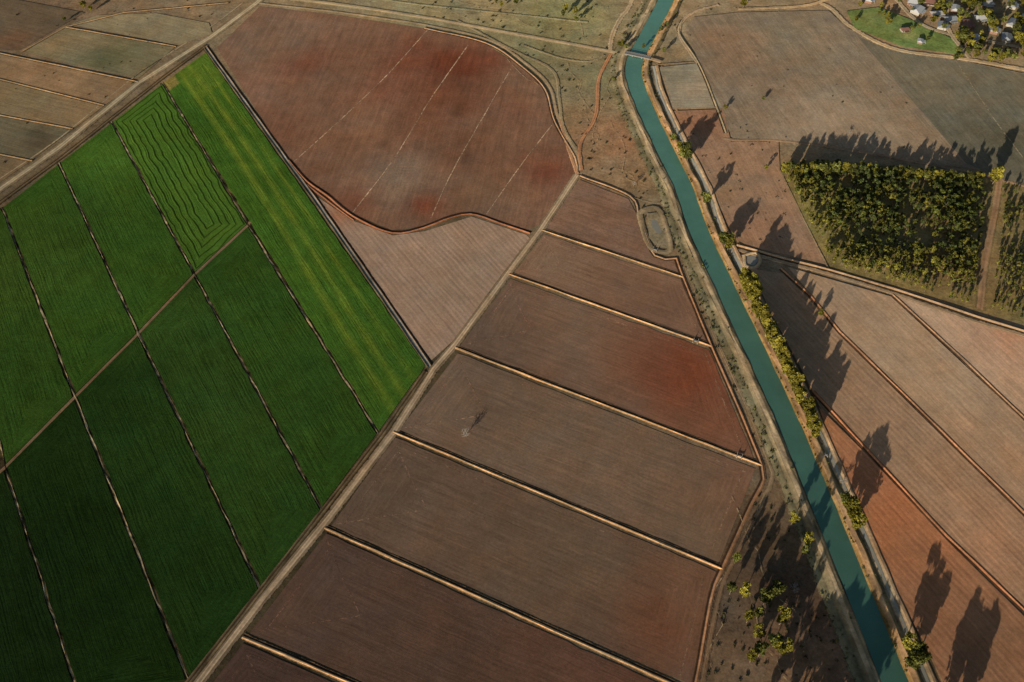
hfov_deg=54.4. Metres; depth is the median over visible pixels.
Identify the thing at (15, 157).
paddock bank
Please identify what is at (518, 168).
bay line
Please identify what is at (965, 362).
bay bank
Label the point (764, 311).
river gum tree
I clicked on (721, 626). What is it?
stock track
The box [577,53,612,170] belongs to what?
dirt track
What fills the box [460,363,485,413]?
headland mark
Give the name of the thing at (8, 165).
dry paddock
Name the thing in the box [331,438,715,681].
ploughed bay
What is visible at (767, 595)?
eucalyptus tree
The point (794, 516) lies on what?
eucalyptus tree
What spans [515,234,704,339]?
ploughed bay
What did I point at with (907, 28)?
roof
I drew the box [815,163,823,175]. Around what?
eucalyptus tree
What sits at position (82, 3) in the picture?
eucalyptus tree
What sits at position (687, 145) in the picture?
eucalyptus tree
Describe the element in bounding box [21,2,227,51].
paddock bank
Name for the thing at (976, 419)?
fallow field
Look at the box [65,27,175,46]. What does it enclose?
paddock bank
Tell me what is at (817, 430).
river gum tree
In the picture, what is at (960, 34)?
garden tree
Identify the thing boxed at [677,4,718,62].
dirt track
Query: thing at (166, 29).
dry paddock
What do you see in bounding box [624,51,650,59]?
road bridge
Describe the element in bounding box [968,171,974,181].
eucalyptus tree
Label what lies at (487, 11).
dirt track
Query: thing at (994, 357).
fallow field
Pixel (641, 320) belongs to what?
bay bank
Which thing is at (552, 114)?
field edge bank
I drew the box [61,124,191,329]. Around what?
green crop field
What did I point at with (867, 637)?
irrigation canal
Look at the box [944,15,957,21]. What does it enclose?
roof
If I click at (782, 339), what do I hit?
river gum tree
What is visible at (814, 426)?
river gum tree
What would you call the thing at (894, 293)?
farm track
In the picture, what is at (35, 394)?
green crop field
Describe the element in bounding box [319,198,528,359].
stubble field
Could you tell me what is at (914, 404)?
bay bank
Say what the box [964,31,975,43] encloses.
garden tree
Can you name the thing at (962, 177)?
eucalyptus tree
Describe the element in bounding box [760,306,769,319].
river gum tree
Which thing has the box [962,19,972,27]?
roof
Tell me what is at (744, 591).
eucalyptus tree
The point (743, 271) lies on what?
river gum tree
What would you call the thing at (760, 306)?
river gum tree
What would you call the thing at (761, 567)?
stock track
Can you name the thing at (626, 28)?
dirt track
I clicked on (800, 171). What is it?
eucalyptus tree
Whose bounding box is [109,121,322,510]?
irrigation ditch
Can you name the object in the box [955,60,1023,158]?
bay line
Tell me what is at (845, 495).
eucalyptus tree
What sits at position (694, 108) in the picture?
paddock line
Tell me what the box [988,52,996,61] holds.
garden tree
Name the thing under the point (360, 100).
bay line
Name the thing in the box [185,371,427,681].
roadside ditch
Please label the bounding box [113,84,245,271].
green crop field
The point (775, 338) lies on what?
river gum tree
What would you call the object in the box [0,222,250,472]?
farm track
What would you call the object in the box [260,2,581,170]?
dirt track
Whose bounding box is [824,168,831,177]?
eucalyptus tree
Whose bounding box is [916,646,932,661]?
eucalyptus tree
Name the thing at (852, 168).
eucalyptus tree
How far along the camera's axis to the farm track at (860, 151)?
929.11 m
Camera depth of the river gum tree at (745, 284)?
801.93 m
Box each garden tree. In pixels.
[885,16,892,23]
[930,16,936,22]
[933,2,940,8]
[946,1,952,9]
[955,46,962,52]
[957,7,964,16]
[957,31,969,39]
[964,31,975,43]
[966,0,974,8]
[966,47,972,53]
[967,39,975,46]
[970,0,977,8]
[972,43,982,48]
[973,48,980,58]
[978,7,984,14]
[985,9,993,16]
[987,16,994,26]
[988,18,998,27]
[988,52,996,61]
[992,47,1001,53]
[1001,16,1007,23]
[1004,48,1011,59]
[1007,0,1015,8]
[1011,53,1018,60]
[1012,22,1021,35]
[1014,31,1020,41]
[1016,15,1023,23]
[1019,36,1023,46]
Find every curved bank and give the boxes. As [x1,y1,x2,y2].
[289,159,531,234]
[307,184,354,220]
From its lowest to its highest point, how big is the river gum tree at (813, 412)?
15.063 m
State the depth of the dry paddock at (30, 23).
1068.26 m
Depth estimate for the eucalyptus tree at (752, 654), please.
604.88 m
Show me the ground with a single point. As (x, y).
(786, 562)
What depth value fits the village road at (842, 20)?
1032.02 m
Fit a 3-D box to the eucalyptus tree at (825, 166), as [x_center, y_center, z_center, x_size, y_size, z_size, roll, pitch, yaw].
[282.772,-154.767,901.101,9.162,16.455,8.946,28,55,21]
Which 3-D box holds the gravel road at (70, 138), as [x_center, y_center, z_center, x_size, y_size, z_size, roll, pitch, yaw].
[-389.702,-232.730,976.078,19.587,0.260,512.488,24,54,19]
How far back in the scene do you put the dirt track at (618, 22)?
1065.53 m
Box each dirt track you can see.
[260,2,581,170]
[385,0,587,22]
[457,20,578,152]
[522,44,604,61]
[559,120,578,173]
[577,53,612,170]
[580,175,676,260]
[608,0,633,49]
[619,0,643,32]
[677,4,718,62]
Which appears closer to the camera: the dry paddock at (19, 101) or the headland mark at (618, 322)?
the headland mark at (618, 322)
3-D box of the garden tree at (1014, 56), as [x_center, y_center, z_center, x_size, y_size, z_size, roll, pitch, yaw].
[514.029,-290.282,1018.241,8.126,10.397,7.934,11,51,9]
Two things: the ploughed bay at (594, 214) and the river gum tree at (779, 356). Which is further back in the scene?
the ploughed bay at (594, 214)
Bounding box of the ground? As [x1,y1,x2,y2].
[0,0,1023,681]
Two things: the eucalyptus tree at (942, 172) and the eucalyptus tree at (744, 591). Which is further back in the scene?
the eucalyptus tree at (942, 172)
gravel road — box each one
[0,0,263,192]
[291,0,617,53]
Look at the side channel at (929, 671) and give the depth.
718.95 m
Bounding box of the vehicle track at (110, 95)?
[0,3,241,178]
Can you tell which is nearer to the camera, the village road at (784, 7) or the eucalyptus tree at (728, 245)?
the eucalyptus tree at (728, 245)
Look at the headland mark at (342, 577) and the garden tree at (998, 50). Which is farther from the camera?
the garden tree at (998, 50)
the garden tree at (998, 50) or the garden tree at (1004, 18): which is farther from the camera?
the garden tree at (1004, 18)
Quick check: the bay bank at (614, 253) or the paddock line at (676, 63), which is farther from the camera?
the paddock line at (676, 63)
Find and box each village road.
[738,0,826,9]
[819,2,1023,70]
[895,0,1022,48]
[944,0,971,57]
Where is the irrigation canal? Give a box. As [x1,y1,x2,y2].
[609,0,923,681]
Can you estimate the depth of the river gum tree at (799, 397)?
733.25 m
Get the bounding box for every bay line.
[294,31,426,161]
[353,47,466,211]
[432,69,510,215]
[486,125,551,213]
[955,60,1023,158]
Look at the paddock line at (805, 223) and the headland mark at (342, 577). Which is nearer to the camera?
the headland mark at (342, 577)
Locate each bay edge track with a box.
[684,267,774,512]
[699,512,759,681]
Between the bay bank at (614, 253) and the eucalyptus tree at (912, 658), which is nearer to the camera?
the eucalyptus tree at (912, 658)
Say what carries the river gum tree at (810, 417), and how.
on the ground
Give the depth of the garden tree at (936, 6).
1078.66 m
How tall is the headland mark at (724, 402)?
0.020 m
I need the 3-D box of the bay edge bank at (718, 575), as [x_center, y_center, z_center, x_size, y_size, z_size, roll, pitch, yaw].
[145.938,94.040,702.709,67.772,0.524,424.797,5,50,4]
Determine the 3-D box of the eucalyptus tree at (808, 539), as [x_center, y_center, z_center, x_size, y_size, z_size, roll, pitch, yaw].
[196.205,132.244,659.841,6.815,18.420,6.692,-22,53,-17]
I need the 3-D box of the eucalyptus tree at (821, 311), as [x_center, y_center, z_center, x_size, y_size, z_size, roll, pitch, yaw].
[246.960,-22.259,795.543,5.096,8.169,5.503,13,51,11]
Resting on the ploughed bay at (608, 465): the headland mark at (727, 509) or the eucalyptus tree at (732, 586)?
the headland mark at (727, 509)
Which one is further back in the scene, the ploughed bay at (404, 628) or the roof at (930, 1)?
the roof at (930, 1)
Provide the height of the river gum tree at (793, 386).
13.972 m
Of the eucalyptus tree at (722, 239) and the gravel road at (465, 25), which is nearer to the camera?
the eucalyptus tree at (722, 239)
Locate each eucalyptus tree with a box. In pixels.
[79,0,85,7]
[562,3,567,12]
[572,6,577,14]
[617,40,624,46]
[669,133,676,140]
[676,141,684,152]
[679,149,687,157]
[680,141,691,151]
[684,149,692,158]
[700,191,711,203]
[719,231,735,245]
[725,236,734,249]
[726,581,737,594]
[733,552,741,562]
[739,582,750,597]
[740,0,747,6]
[744,609,754,622]
[746,648,759,662]
[753,622,766,638]
[754,640,769,656]
[755,606,764,618]
[759,586,775,604]
[768,633,783,646]
[770,579,786,595]
[774,637,792,655]
[776,605,790,624]
[782,164,789,176]
[789,510,800,523]
[794,164,804,175]
[801,543,810,555]
[804,531,814,543]
[808,161,816,175]
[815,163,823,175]
[818,308,823,314]
[820,163,828,175]
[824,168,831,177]
[831,161,841,175]
[840,491,853,504]
[842,162,850,170]
[843,495,860,509]
[847,504,861,517]
[849,163,856,176]
[851,512,867,529]
[902,632,918,649]
[904,649,926,668]
[909,167,915,176]
[909,640,928,651]
[914,168,922,178]
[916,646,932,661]
[939,170,944,177]
[949,169,956,176]
[958,173,964,184]
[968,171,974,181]
[975,172,981,181]
[988,166,1004,184]
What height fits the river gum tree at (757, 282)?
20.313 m
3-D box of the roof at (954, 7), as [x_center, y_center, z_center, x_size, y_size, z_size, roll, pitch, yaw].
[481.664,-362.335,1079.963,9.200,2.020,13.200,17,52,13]
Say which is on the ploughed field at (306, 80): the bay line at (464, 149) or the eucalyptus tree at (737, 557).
the bay line at (464, 149)
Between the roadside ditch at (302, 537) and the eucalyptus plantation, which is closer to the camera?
the roadside ditch at (302, 537)
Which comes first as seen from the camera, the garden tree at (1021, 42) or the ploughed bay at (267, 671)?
the ploughed bay at (267, 671)
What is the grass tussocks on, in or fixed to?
on the ground
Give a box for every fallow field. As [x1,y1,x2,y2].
[685,10,1023,169]
[753,269,1023,605]
[788,267,1023,509]
[858,37,1023,183]
[898,297,1023,414]
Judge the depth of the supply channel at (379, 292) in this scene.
873.06 m
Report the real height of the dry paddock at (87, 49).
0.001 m
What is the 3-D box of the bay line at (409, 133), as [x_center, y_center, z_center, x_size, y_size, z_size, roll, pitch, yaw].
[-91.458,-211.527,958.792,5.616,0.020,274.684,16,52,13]
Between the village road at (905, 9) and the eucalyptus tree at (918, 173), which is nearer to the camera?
the eucalyptus tree at (918, 173)
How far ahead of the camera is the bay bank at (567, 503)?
688.82 m
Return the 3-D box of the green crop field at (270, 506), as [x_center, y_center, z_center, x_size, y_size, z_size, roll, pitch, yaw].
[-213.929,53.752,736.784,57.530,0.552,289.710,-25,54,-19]
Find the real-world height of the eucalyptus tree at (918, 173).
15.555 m
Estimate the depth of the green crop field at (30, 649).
634.56 m
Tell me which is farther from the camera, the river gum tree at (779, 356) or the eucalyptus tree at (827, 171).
the eucalyptus tree at (827, 171)
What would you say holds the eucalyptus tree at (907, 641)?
on the ground
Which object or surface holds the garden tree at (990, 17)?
on the ground
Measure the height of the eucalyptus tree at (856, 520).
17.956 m
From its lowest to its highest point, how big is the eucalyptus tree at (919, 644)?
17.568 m
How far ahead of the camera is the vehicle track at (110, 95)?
979.46 m
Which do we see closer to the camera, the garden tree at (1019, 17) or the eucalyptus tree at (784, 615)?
the eucalyptus tree at (784, 615)
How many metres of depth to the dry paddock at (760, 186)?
896.13 m
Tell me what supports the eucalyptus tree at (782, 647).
on the ground
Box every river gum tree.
[739,267,748,282]
[741,276,751,290]
[743,275,750,289]
[743,279,753,287]
[746,285,757,301]
[749,272,758,279]
[750,280,764,291]
[751,298,762,311]
[753,289,761,299]
[754,301,762,317]
[758,304,767,318]
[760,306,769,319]
[761,309,771,322]
[764,318,772,326]
[765,327,777,343]
[770,336,778,347]
[771,325,779,334]
[776,346,786,355]
[777,335,785,346]
[778,352,785,363]
[781,350,790,364]
[782,364,790,374]
[788,372,799,383]
[791,382,798,391]
[793,374,804,386]
[795,386,803,395]
[795,391,805,403]
[804,402,815,411]
[806,396,815,403]
[806,413,818,426]
[807,409,816,419]
[810,420,822,436]
[812,428,820,437]
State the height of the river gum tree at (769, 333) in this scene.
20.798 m
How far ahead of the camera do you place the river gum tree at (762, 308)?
783.87 m
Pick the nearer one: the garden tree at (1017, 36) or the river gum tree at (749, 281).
the river gum tree at (749, 281)
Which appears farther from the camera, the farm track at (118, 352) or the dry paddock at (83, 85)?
the dry paddock at (83, 85)
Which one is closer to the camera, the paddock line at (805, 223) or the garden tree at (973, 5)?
the paddock line at (805, 223)
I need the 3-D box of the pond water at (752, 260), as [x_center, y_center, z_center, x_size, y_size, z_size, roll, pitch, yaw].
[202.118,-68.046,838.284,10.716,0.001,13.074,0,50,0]
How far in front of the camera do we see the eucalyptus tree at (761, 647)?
605.80 m
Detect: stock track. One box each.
[706,572,725,665]
[732,497,804,651]
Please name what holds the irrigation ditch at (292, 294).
on the ground
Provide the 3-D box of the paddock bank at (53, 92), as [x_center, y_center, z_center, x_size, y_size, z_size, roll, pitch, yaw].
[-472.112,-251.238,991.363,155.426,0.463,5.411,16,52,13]
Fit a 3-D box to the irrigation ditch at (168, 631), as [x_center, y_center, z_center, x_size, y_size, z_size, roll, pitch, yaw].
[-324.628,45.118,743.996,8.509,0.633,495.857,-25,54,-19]
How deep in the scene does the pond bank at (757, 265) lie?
837.17 m
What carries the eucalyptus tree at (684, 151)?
on the ground
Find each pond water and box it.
[651,220,660,232]
[746,255,757,265]
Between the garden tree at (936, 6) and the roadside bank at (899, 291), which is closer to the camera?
the roadside bank at (899, 291)
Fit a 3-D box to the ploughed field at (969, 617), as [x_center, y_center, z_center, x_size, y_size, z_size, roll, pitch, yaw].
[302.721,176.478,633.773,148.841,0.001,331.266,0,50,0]
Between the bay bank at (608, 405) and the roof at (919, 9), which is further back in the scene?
the roof at (919, 9)
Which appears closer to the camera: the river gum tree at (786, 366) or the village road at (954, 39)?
the river gum tree at (786, 366)
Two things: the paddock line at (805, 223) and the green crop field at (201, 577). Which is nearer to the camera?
the green crop field at (201, 577)
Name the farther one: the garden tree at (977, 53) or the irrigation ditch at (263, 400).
the garden tree at (977, 53)
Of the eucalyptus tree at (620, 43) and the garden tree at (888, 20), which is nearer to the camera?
the eucalyptus tree at (620, 43)
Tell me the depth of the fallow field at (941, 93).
977.09 m
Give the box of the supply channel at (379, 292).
[204,46,432,367]
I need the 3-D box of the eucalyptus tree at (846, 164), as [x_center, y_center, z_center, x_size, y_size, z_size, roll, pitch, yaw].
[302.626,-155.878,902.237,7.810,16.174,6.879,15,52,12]
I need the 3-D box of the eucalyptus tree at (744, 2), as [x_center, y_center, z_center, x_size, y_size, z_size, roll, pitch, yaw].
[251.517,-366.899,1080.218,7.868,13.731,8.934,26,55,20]
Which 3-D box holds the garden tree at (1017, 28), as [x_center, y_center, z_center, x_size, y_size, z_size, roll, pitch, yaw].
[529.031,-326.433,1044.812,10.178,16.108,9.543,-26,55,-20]
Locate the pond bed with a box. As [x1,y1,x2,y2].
[647,212,666,246]
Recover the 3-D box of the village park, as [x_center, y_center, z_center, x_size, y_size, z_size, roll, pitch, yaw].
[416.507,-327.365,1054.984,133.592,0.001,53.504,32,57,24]
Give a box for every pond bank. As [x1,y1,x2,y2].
[636,205,673,254]
[742,251,761,269]
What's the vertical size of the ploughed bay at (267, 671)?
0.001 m
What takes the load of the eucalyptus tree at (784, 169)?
on the ground
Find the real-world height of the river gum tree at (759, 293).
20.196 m
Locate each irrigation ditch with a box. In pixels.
[0,207,188,681]
[0,439,75,681]
[57,162,260,588]
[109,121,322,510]
[160,82,380,435]
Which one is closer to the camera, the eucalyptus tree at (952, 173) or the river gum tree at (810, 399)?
the river gum tree at (810, 399)
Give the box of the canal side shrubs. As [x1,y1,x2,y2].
[609,1,916,679]
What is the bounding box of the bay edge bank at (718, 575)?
[674,258,765,681]
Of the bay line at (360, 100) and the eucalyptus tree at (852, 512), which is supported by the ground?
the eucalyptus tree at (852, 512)
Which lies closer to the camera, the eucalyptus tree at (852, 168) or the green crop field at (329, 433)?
the green crop field at (329, 433)
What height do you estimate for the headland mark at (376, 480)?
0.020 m
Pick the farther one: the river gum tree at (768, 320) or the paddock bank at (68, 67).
the paddock bank at (68, 67)
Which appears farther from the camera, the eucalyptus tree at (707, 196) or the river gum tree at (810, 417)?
the eucalyptus tree at (707, 196)
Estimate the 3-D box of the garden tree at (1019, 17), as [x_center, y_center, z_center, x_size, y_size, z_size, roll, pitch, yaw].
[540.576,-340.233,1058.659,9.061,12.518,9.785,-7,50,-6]
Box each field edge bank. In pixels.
[424,27,578,171]
[676,20,727,132]
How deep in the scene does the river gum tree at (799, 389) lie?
732.65 m
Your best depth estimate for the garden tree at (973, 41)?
1029.01 m
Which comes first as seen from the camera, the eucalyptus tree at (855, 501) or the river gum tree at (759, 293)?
the eucalyptus tree at (855, 501)
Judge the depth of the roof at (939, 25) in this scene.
1058.68 m
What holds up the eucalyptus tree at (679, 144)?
on the ground
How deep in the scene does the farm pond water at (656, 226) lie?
864.53 m
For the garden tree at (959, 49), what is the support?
on the ground
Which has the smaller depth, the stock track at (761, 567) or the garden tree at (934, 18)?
the stock track at (761, 567)
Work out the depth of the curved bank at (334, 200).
871.41 m
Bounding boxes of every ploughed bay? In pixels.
[214,643,329,681]
[250,534,653,681]
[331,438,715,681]
[401,353,754,561]
[460,279,753,458]
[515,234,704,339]
[547,180,677,271]
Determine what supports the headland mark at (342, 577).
on the ploughed bay at (404, 628)
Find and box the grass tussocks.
[3,0,970,681]
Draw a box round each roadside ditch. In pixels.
[0,45,207,203]
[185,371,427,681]
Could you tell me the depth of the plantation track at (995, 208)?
848.94 m
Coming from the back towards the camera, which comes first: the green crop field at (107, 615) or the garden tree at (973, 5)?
the garden tree at (973, 5)
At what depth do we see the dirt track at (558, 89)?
1007.86 m
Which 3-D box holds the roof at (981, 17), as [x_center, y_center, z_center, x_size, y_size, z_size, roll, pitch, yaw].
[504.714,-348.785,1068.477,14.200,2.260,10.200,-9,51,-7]
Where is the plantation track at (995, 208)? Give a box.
[976,180,1002,310]
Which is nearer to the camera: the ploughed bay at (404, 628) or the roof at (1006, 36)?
the ploughed bay at (404, 628)
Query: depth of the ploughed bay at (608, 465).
713.80 m
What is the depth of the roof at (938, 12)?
1072.07 m
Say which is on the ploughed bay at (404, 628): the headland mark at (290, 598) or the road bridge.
the headland mark at (290, 598)
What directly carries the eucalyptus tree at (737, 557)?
on the ground
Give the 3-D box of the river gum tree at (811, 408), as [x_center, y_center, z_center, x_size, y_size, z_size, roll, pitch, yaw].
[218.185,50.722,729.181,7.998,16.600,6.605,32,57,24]
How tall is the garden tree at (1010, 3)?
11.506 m
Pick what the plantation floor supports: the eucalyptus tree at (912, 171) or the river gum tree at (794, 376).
the eucalyptus tree at (912, 171)
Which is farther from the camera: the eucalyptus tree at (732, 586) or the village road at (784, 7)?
the village road at (784, 7)
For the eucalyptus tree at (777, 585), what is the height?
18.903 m
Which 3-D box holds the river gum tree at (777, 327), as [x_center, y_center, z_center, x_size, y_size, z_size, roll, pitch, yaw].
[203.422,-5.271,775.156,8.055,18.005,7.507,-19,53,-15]
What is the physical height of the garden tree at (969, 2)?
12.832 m
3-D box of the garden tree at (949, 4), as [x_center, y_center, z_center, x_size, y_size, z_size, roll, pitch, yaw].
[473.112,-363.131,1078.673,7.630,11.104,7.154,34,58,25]
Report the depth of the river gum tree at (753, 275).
802.32 m
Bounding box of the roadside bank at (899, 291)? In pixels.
[736,243,1023,333]
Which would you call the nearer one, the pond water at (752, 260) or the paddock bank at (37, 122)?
the pond water at (752, 260)
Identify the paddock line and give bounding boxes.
[657,62,694,64]
[672,107,723,108]
[779,170,828,267]
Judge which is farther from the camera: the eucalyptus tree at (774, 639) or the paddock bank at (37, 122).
the paddock bank at (37, 122)
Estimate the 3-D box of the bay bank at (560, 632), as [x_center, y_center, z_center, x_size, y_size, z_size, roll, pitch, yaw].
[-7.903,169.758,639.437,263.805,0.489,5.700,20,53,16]
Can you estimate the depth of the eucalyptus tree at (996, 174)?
887.65 m
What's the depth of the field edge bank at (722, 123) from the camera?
995.76 m
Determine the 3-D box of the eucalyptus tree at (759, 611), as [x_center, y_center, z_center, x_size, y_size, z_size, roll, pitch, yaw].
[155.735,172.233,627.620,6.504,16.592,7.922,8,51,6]
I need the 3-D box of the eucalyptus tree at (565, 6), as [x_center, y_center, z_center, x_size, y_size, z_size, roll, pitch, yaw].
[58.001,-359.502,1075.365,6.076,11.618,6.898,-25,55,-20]
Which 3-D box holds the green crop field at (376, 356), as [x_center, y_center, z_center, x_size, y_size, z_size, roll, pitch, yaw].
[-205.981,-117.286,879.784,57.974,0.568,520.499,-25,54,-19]
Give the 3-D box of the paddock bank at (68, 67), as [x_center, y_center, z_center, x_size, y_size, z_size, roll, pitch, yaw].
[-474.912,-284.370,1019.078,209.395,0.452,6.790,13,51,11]
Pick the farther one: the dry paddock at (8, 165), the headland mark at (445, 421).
the dry paddock at (8, 165)
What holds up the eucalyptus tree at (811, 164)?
on the plantation floor
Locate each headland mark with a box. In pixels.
[266,550,328,629]
[327,541,358,611]
[337,509,424,523]
[345,447,400,521]
[396,444,426,508]
[405,415,481,427]
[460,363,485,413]
[524,289,695,350]
[705,354,739,440]
[712,469,743,548]
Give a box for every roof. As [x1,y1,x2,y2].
[899,26,910,30]
[907,0,917,3]
[910,4,924,13]
[925,0,937,3]
[929,10,944,15]
[937,21,947,28]
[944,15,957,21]
[951,4,960,10]
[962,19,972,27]
[974,14,986,19]
[981,0,995,5]
[988,26,998,32]
[1001,32,1011,40]
[1006,17,1017,26]
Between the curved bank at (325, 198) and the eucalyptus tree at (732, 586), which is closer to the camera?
the eucalyptus tree at (732, 586)
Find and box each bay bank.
[241,633,357,681]
[324,526,675,681]
[393,431,721,568]
[455,346,761,465]
[510,273,710,346]
[542,229,682,277]
[779,268,1023,515]
[810,390,1023,612]
[891,294,1023,420]
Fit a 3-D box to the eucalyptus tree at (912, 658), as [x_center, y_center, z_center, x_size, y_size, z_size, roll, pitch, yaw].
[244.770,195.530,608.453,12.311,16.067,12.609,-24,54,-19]
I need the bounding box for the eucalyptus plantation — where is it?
[787,158,1023,316]
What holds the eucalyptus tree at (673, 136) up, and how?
on the ground
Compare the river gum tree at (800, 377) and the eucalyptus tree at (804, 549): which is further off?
the river gum tree at (800, 377)
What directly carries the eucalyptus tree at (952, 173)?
on the plantation floor
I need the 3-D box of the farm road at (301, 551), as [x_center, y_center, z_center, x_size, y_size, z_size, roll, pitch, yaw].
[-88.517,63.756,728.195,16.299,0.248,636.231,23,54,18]
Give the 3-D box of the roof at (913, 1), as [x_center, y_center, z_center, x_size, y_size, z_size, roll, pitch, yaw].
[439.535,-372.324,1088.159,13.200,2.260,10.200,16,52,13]
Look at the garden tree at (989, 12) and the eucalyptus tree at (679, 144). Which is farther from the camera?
the garden tree at (989, 12)
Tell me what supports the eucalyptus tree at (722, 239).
on the ground
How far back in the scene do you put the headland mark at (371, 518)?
680.36 m
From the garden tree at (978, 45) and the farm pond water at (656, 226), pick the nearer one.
the farm pond water at (656, 226)
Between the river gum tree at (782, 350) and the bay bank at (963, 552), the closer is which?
the bay bank at (963, 552)
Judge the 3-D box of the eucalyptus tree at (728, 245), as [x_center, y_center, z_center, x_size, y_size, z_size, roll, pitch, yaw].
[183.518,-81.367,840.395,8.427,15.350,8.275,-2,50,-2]
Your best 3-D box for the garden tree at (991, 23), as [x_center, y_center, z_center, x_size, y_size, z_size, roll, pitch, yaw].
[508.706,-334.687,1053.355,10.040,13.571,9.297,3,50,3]
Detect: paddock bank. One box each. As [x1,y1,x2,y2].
[0,52,137,81]
[0,78,104,105]
[0,114,72,129]
[0,153,32,161]
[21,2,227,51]
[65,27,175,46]
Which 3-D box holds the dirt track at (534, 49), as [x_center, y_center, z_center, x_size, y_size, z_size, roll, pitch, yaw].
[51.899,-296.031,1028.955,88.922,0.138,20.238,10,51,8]
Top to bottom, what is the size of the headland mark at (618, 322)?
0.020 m
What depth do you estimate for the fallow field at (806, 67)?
993.80 m
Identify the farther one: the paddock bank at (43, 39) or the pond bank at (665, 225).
the paddock bank at (43, 39)
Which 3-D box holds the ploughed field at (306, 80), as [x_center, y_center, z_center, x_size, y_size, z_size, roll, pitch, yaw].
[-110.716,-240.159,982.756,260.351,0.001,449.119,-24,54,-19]
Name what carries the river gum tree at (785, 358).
on the ground
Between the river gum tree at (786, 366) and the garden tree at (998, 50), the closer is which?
the river gum tree at (786, 366)
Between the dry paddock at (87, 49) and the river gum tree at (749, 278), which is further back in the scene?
the dry paddock at (87, 49)
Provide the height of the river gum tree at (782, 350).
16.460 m
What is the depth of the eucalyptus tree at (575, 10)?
1071.22 m
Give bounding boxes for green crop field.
[0,210,71,462]
[0,471,71,681]
[3,165,135,392]
[7,400,184,681]
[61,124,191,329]
[77,337,256,675]
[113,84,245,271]
[141,278,318,584]
[164,53,424,429]
[196,227,375,505]
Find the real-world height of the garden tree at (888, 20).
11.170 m
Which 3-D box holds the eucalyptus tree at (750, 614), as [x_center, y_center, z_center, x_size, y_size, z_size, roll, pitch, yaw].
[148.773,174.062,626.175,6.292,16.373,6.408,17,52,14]
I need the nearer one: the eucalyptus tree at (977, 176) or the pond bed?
the pond bed
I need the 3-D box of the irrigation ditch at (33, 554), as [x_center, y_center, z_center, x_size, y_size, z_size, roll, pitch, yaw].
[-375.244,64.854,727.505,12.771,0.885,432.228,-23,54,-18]
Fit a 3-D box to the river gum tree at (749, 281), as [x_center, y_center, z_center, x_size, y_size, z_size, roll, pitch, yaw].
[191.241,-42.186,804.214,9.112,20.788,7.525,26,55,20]
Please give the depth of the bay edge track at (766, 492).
740.88 m
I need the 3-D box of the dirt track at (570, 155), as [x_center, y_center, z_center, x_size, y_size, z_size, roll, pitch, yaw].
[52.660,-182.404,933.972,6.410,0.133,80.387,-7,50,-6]
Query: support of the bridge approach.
on the ground
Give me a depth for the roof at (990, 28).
1053.01 m
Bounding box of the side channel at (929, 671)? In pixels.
[650,65,942,681]
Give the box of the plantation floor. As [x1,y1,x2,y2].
[780,163,1023,324]
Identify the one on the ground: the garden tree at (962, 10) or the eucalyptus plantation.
the garden tree at (962, 10)
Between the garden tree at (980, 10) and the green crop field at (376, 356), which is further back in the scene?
the garden tree at (980, 10)
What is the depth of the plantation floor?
854.95 m
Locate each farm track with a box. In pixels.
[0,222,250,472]
[721,137,1023,186]
[732,248,1023,336]
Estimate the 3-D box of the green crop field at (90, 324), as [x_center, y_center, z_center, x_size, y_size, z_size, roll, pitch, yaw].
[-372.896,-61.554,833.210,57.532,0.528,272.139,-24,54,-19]
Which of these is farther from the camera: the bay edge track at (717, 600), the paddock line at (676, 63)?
the paddock line at (676, 63)
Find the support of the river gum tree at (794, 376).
on the ground
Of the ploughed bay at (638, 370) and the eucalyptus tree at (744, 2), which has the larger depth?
the eucalyptus tree at (744, 2)
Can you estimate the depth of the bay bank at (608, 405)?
741.51 m
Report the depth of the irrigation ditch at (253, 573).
749.22 m
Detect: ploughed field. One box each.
[217,6,574,229]
[819,408,1023,681]
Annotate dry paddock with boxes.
[0,0,84,49]
[0,55,133,103]
[0,81,102,127]
[0,117,70,158]
[0,156,27,181]
[25,28,173,77]
[73,13,211,44]
[660,63,721,107]
[674,109,824,263]
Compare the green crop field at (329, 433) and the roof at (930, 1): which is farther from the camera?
the roof at (930, 1)
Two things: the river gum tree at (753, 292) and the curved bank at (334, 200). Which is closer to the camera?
the river gum tree at (753, 292)
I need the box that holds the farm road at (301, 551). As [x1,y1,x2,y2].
[194,174,579,681]
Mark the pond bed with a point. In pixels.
(657, 239)
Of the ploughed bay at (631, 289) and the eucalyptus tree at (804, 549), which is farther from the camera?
the ploughed bay at (631, 289)
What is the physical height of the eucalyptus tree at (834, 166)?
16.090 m
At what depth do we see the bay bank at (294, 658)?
616.68 m
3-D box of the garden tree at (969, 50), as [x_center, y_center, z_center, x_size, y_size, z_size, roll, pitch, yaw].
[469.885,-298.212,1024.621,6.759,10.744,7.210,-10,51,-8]
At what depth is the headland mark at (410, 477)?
702.70 m
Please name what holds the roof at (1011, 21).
on the walls
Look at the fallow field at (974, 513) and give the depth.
720.52 m
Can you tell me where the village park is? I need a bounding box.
[847,7,963,54]
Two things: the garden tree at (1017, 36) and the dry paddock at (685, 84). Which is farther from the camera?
the garden tree at (1017, 36)
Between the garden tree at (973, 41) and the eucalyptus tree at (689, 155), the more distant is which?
the garden tree at (973, 41)
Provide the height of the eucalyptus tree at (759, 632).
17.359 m
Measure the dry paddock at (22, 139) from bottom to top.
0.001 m
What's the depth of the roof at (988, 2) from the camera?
1084.66 m
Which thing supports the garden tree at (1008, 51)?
on the ground
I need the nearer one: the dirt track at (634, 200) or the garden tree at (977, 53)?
the dirt track at (634, 200)
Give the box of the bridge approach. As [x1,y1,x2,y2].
[650,57,661,62]

